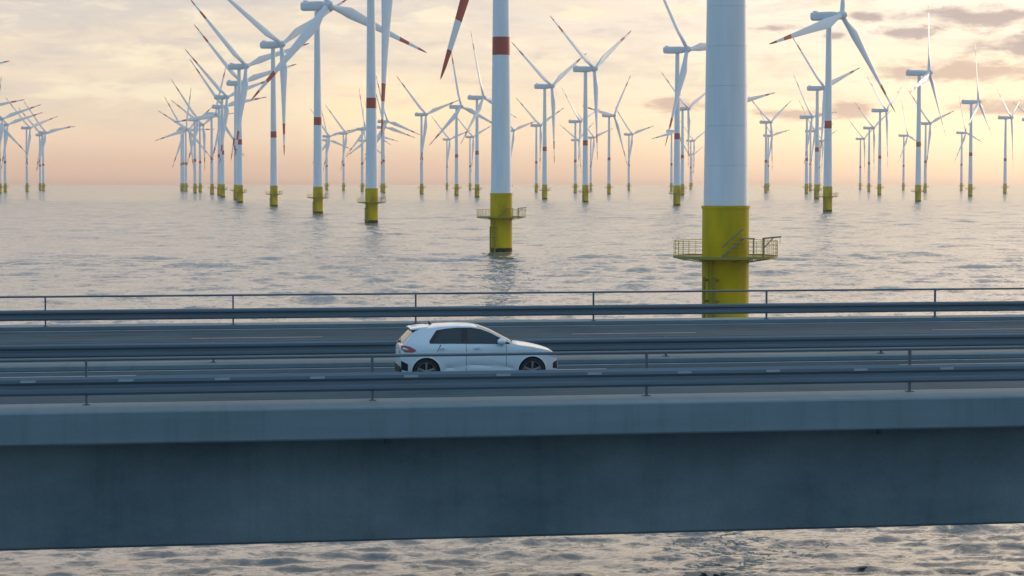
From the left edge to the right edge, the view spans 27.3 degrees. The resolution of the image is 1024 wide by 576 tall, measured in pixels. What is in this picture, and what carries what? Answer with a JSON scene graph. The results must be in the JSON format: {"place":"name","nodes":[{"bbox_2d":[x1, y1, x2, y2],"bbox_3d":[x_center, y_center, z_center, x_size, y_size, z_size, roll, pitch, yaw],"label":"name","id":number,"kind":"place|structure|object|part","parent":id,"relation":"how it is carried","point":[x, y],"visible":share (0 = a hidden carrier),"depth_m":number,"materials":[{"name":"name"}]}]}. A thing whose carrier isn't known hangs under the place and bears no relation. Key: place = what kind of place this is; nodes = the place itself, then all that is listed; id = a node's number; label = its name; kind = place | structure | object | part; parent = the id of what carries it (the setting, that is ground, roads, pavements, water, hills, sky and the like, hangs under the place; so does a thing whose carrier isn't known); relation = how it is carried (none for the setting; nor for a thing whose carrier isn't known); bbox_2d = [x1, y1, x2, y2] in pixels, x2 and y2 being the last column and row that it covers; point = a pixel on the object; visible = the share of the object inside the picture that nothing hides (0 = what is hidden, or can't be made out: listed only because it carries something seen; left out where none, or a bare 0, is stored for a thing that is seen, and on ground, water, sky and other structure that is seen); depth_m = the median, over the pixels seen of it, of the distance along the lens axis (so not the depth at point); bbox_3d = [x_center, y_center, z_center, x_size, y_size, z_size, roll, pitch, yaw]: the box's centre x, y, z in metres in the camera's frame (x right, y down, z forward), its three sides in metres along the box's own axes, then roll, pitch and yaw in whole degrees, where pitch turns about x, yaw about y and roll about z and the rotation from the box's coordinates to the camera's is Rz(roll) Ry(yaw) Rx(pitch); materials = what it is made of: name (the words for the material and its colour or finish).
{"place":"outdoors","nodes":[
{"label":"outdoors","id":0,"kind":"place"},
{"bbox_2d":[0,185,1023,575],"bbox_3d":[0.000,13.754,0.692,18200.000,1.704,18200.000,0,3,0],"label":"sea","id":1,"kind":"structure","parent":0,"point":[108,239],"depth_m":330.93,"materials":[{"name":"grey liquid"}]},
{"bbox_2d":[0,99,24,105],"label":"wind turbine","id":2,"kind":"object","parent":1,"relation":"in","point":[4,103],"visible":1,"depth_m":2272.23,"materials":[{"name":"paint"}]},
{"bbox_2d":[0,80,26,152],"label":"wind turbine","id":3,"kind":"object","parent":1,"relation":"in","point":[10,135],"visible":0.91,"depth_m":2745.63,"materials":[{"name":"paint"}]},
{"bbox_2d":[0,105,38,192],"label":"wind turbine","id":4,"kind":"object","parent":1,"relation":"in","point":[8,116],"visible":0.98,"depth_m":2569.15,"materials":[{"name":"paint"}]},
{"bbox_2d":[0,112,42,191],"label":"wind turbine","id":5,"kind":"object","parent":1,"relation":"in","point":[5,123],"visible":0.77,"depth_m":2828.22,"materials":[{"name":"paint"}]},
{"bbox_2d":[6,98,57,191],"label":"wind turbine","id":6,"kind":"object","parent":1,"relation":"in","point":[28,139],"visible":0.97,"depth_m":2995.50,"materials":[{"name":"paint"}]},
{"bbox_2d":[22,112,69,189],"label":"wind turbine","id":7,"kind":"object","parent":1,"relation":"in","point":[40,148],"visible":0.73,"depth_m":3445.78,"materials":[{"name":"paint"}]},
{"bbox_2d":[24,102,74,190],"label":"wind turbine","id":8,"kind":"object","parent":1,"relation":"in","point":[43,185],"visible":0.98,"depth_m":3268.11,"materials":[{"name":"paint"}]},
{"bbox_2d":[155,91,209,190],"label":"wind turbine","id":9,"kind":"object","parent":1,"relation":"in","point":[180,131],"visible":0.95,"depth_m":3050.31,"materials":[{"name":"paint"}]},
{"bbox_2d":[159,107,211,190],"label":"wind turbine","id":10,"kind":"object","parent":1,"relation":"in","point":[190,141],"visible":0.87,"depth_m":3068.26,"materials":[{"name":"paint"}]},
{"bbox_2d":[165,98,210,190],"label":"wind turbine","id":11,"kind":"object","parent":1,"relation":"in","point":[180,143],"visible":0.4,"depth_m":3185.30,"materials":[{"name":"paint"}]},
{"bbox_2d":[171,100,220,191],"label":"wind turbine","id":12,"kind":"object","parent":1,"relation":"in","point":[204,143],"visible":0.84,"depth_m":2826.72,"materials":[{"name":"paint"}]},
{"bbox_2d":[171,79,232,192],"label":"wind turbine","id":13,"kind":"object","parent":1,"relation":"in","point":[195,187],"visible":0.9,"depth_m":2593.19,"materials":[{"name":"paint"}]},
{"bbox_2d":[176,67,243,193],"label":"wind turbine","id":14,"kind":"object","parent":1,"relation":"in","point":[209,115],"visible":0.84,"depth_m":2374.54,"materials":[{"name":"paint"}]},
{"bbox_2d":[185,49,264,196],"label":"wind turbine","id":15,"kind":"object","parent":1,"relation":"in","point":[224,118],"visible":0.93,"depth_m":1905.41,"materials":[{"name":"paint"}]},
{"bbox_2d":[190,60,265,194],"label":"wind turbine","id":16,"kind":"object","parent":1,"relation":"in","point":[218,135],"visible":0.66,"depth_m":2150.08,"materials":[{"name":"paint"}]},
{"bbox_2d":[195,26,295,199],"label":"wind turbine","id":17,"kind":"object","parent":1,"relation":"in","point":[250,78],"visible":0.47,"depth_m":1633.62,"materials":[{"name":"paint"}]},
{"bbox_2d":[191,0,308,202],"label":"wind turbine","id":18,"kind":"object","parent":1,"relation":"in","point":[241,99],"visible":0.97,"depth_m":1397.38,"materials":[{"name":"paint"}]},
{"bbox_2d":[228,0,345,206],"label":"wind turbine","id":19,"kind":"object","parent":1,"relation":"in","point":[272,46],"visible":0.95,"depth_m":1175.79,"materials":[{"name":"paint"}]},
{"bbox_2d":[311,110,349,189],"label":"wind turbine","id":20,"kind":"object","parent":1,"relation":"in","point":[328,143],"visible":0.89,"depth_m":3544.00,"materials":[{"name":"paint"}]},
{"bbox_2d":[321,109,349,188],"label":"wind turbine","id":21,"kind":"object","parent":1,"relation":"in","point":[324,146],"visible":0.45,"depth_m":3872.15,"materials":[{"name":"paint"}]},
{"bbox_2d":[251,0,426,212],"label":"wind turbine","id":22,"kind":"object","parent":1,"relation":"in","point":[319,9],"visible":0.97,"depth_m":915.71,"materials":[{"name":"paint"}]},
{"bbox_2d":[326,106,364,190],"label":"wind turbine","id":23,"kind":"object","parent":1,"relation":"in","point":[345,133],"visible":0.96,"depth_m":3332.44,"materials":[{"name":"paint"}]},
{"bbox_2d":[346,108,380,175],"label":"wind turbine","id":24,"kind":"object","parent":1,"relation":"in","point":[357,147],"visible":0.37,"depth_m":3926.48,"materials":[{"name":"paint"}]},
{"bbox_2d":[347,90,390,190],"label":"wind turbine","id":25,"kind":"object","parent":1,"relation":"in","point":[362,185],"visible":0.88,"depth_m":3068.27,"materials":[{"name":"paint"}]},
{"bbox_2d":[357,0,392,222],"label":"wind turbine","id":26,"kind":"object","parent":1,"relation":"in","point":[371,202],"visible":0.96,"depth_m":705.69,"materials":[{"name":"paint"}]},
{"bbox_2d":[365,77,419,192],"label":"wind turbine","id":27,"kind":"object","parent":1,"relation":"in","point":[386,121],"visible":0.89,"depth_m":2677.64,"materials":[{"name":"paint"}]},
{"bbox_2d":[376,94,414,191],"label":"wind turbine","id":28,"kind":"object","parent":1,"relation":"in","point":[391,129],"visible":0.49,"depth_m":2961.27,"materials":[{"name":"paint"}]},
{"bbox_2d":[397,77,458,193],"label":"wind turbine","id":29,"kind":"object","parent":1,"relation":"in","point":[422,141],"visible":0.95,"depth_m":2396.40,"materials":[{"name":"paint"}]},
{"bbox_2d":[432,117,469,188],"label":"wind turbine","id":30,"kind":"object","parent":1,"relation":"in","point":[447,139],"visible":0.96,"depth_m":3812.13,"materials":[{"name":"paint"}]},
{"bbox_2d":[430,53,491,194],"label":"wind turbine","id":31,"kind":"object","parent":1,"relation":"in","point":[457,108],"visible":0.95,"depth_m":2150.58,"materials":[{"name":"paint"}]},
{"bbox_2d":[458,119,491,189],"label":"wind turbine","id":32,"kind":"object","parent":1,"relation":"in","point":[470,137],"visible":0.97,"depth_m":3594.47,"materials":[{"name":"paint"}]},
{"bbox_2d":[440,0,525,251],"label":"wind turbine","id":33,"kind":"object","parent":1,"relation":"in","point":[501,217],"visible":0.92,"depth_m":409.38,"materials":[{"name":"yellow paint"}]},
{"bbox_2d":[461,34,516,196],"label":"wind turbine","id":34,"kind":"object","parent":1,"relation":"in","point":[482,98],"visible":0.96,"depth_m":1915.17,"materials":[{"name":"paint"}]},
{"bbox_2d":[0,314,1023,550],"bbox_3d":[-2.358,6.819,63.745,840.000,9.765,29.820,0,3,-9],"label":"bridge","id":35,"kind":"structure","parent":1,"relation":"on","point":[126,474],"depth_m":50.14,"materials":[{"name":"concrete"}]},
{"bbox_2d":[0,346,1023,404],"bbox_3d":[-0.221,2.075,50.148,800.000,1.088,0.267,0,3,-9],"label":"guardrail","id":36,"kind":"object","parent":35,"relation":"on","point":[372,381],"visible":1,"depth_m":50.06,"materials":[{"name":"grey metal"}]},
{"bbox_2d":[0,288,1023,326],"bbox_3d":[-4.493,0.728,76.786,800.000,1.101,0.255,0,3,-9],"label":"guardrail","id":37,"kind":"object","parent":35,"relation":"on","point":[233,313],"visible":1,"depth_m":77.36,"materials":[{"name":"grey metal"}]},
{"bbox_2d":[0,332,1023,362],"bbox_3d":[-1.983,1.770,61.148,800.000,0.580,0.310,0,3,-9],"label":"guardrail","id":38,"kind":"object","parent":35,"relation":"on","point":[184,349],"visible":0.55,"depth_m":61.62,"materials":[{"name":"grey metal"}]},
{"bbox_2d":[511,121,534,186],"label":"wind turbine","id":39,"kind":"object","parent":1,"relation":"in","point":[514,130],"visible":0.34,"depth_m":3139.68,"materials":[{"name":"paint"}]},
{"bbox_2d":[517,99,563,191],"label":"wind turbine","id":40,"kind":"object","parent":1,"relation":"in","point":[536,151],"visible":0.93,"depth_m":2859.58,"materials":[{"name":"paint"}]},
{"bbox_2d":[512,43,586,198],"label":"wind turbine","id":41,"kind":"object","parent":1,"relation":"in","point":[544,87],"visible":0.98,"depth_m":1688.72,"materials":[{"name":"paint"}]},
{"bbox_2d":[562,123,592,185],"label":"wind turbine","id":42,"kind":"object","parent":1,"relation":"in","point":[572,135],"visible":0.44,"depth_m":3868.26,"materials":[{"name":"paint"}]},
{"bbox_2d":[562,89,598,192],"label":"wind turbine","id":43,"kind":"object","parent":1,"relation":"in","point":[579,121],"visible":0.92,"depth_m":2677.03,"materials":[{"name":"paint"}]},
{"bbox_2d":[550,16,630,201],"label":"wind turbine","id":44,"kind":"object","parent":1,"relation":"in","point":[585,192],"visible":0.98,"depth_m":1429.97,"materials":[{"name":"paint"}]},
{"bbox_2d":[577,112,612,189],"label":"wind turbine","id":45,"kind":"object","parent":1,"relation":"in","point":[591,154],"visible":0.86,"depth_m":3646.77,"materials":[{"name":"paint"}]},
{"bbox_2d":[588,75,630,193],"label":"wind turbine","id":46,"kind":"object","parent":1,"relation":"in","point":[606,114],"visible":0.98,"depth_m":2432.21,"materials":[{"name":"paint"}]},
{"bbox_2d":[614,106,652,189],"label":"wind turbine","id":47,"kind":"object","parent":1,"relation":"in","point":[631,134],"visible":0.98,"depth_m":3399.98,"materials":[{"name":"paint"}]},
{"bbox_2d":[652,93,691,190],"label":"wind turbine","id":48,"kind":"object","parent":1,"relation":"in","point":[671,132],"visible":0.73,"depth_m":3186.50,"materials":[{"name":"paint"}]},
{"bbox_2d":[661,72,704,194],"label":"wind turbine","id":49,"kind":"object","parent":1,"relation":"in","point":[686,107],"visible":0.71,"depth_m":2207.20,"materials":[{"name":"paint"}]},
{"bbox_2d":[663,0,705,205],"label":"wind turbine","id":50,"kind":"object","parent":1,"relation":"in","point":[680,75],"visible":0.93,"depth_m":1221.51,"materials":[{"name":"paint"}]},
{"bbox_2d":[680,121,704,188],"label":"wind turbine","id":51,"kind":"object","parent":1,"relation":"in","point":[690,185],"visible":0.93,"depth_m":3931.79,"materials":[{"name":"paint"}]},
{"bbox_2d":[684,140,703,186],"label":"wind turbine","id":52,"kind":"object","parent":1,"relation":"in","point":[694,161],"visible":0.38,"depth_m":5853.73,"materials":[{"name":"paint"}]},
{"bbox_2d":[673,0,780,317],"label":"wind turbine","id":53,"kind":"object","parent":1,"relation":"in","point":[725,258],"visible":0.88,"depth_m":191.77,"materials":[{"name":"yellow paint"}]},
{"bbox_2d":[747,93,773,101],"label":"wind turbine","id":54,"kind":"object","parent":1,"relation":"in","point":[749,99],"visible":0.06,"depth_m":2060.77,"materials":[{"name":"paint"}]},
{"bbox_2d":[748,96,790,192],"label":"wind turbine","id":55,"kind":"object","parent":1,"relation":"in","point":[769,121],"visible":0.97,"depth_m":2705.64,"materials":[{"name":"paint"}]},
{"bbox_2d":[760,112,788,189],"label":"wind turbine","id":56,"kind":"object","parent":1,"relation":"in","point":[768,149],"visible":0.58,"depth_m":3495.36,"materials":[{"name":"paint"}]},
{"bbox_2d":[793,74,835,193],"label":"wind turbine","id":57,"kind":"object","parent":1,"relation":"in","point":[807,117],"visible":0.94,"depth_m":2490.94,"materials":[{"name":"paint"}]},
{"bbox_2d":[799,101,833,190],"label":"wind turbine","id":58,"kind":"object","parent":1,"relation":"in","point":[810,162],"visible":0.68,"depth_m":3185.74,"materials":[{"name":"paint"}]},
{"bbox_2d":[812,124,836,188],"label":"wind turbine","id":59,"kind":"object","parent":1,"relation":"in","point":[819,155],"visible":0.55,"depth_m":3930.70,"materials":[{"name":"paint"}]},
{"bbox_2d":[793,38,858,198],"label":"wind turbine","id":60,"kind":"object","parent":1,"relation":"in","point":[817,89],"visible":0.91,"depth_m":1723.74,"materials":[{"name":"paint"}]},
{"bbox_2d":[770,0,894,210],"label":"wind turbine","id":61,"kind":"object","parent":1,"relation":"in","point":[827,21],"visible":0.98,"depth_m":972.32,"materials":[{"name":"paint"}]},
{"bbox_2d":[849,120,872,189],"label":"wind turbine","id":62,"kind":"object","parent":1,"relation":"in","point":[863,139],"visible":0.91,"depth_m":3755.43,"materials":[{"name":"paint"}]},
{"bbox_2d":[855,103,889,191],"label":"wind turbine","id":63,"kind":"object","parent":1,"relation":"in","point":[868,179],"visible":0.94,"depth_m":2995.51,"materials":[{"name":"paint"}]},
{"bbox_2d":[867,77,901,194],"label":"wind turbine","id":64,"kind":"object","parent":1,"relation":"in","point":[879,187],"visible":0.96,"depth_m":2260.93,"materials":[{"name":"paint"}]},
{"bbox_2d":[898,100,921,189],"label":"wind turbine","id":65,"kind":"object","parent":1,"relation":"in","point":[903,152],"visible":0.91,"depth_m":3495.33,"materials":[{"name":"paint"}]},
{"bbox_2d":[906,0,945,200],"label":"wind turbine","id":66,"kind":"object","parent":1,"relation":"in","point":[926,74],"visible":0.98,"depth_m":1480.84,"materials":[{"name":"paint"}]},
{"bbox_2d":[909,91,952,191],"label":"wind turbine","id":67,"kind":"object","parent":1,"relation":"in","point":[926,151],"visible":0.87,"depth_m":2765.26,"materials":[{"name":"paint"}]},
{"bbox_2d":[955,98,982,190],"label":"wind turbine","id":68,"kind":"object","parent":1,"relation":"in","point":[961,161],"visible":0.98,"depth_m":3289.57,"materials":[{"name":"paint"}]},
{"bbox_2d":[961,48,992,195],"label":"wind turbine","id":69,"kind":"object","parent":1,"relation":"in","point":[977,102],"visible":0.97,"depth_m":2020.41,"materials":[{"name":"paint"}]},
{"bbox_2d":[997,90,1022,192],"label":"wind turbine","id":70,"kind":"object","parent":1,"relation":"in","point":[1005,187],"visible":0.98,"depth_m":2516.74,"materials":[{"name":"paint"}]},
{"bbox_2d":[0,320,1023,362],"bbox_3d":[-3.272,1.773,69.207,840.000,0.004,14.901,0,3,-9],"label":"road","id":71,"kind":"structure","parent":0,"point":[381,333],"depth_m":73.65,"materials":[{"name":"grey asphalt"}]},
{"bbox_2d":[0,357,1023,403],"bbox_3d":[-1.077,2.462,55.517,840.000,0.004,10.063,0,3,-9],"label":"road","id":72,"kind":"structure","parent":0,"point":[475,392],"depth_m":53.96,"materials":[{"name":"grey asphalt"}]},
{"bbox_2d":[395,321,556,371],"bbox_3d":[-0.954,1.654,55.690,4.170,1.592,2.130,0,3,-9],"label":"car","id":73,"kind":"object","parent":72,"relation":"on","point":[452,337],"visible":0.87,"depth_m":54.86,"materials":[{"name":"white paint"}]},
{"bbox_3d":[-2.785,1.247,55.376,0.291,0.363,1.233,0,3,-9],"label":"rear window","id":74,"kind":"part","parent":73,"relation":"part of","materials":[{"name":"beige glass"}]},
{"bbox_3d":[-1.111,1.249,54.910,2.100,0.429,0.247,0,3,-9],"label":"window frame","id":75,"kind":"part","parent":73,"relation":"part of","materials":[{"name":"black"}]},
{"bbox_2d":[0,0,1023,184],"label":"sky","id":76,"kind":"structure","parent":0,"point":[106,69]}
]}

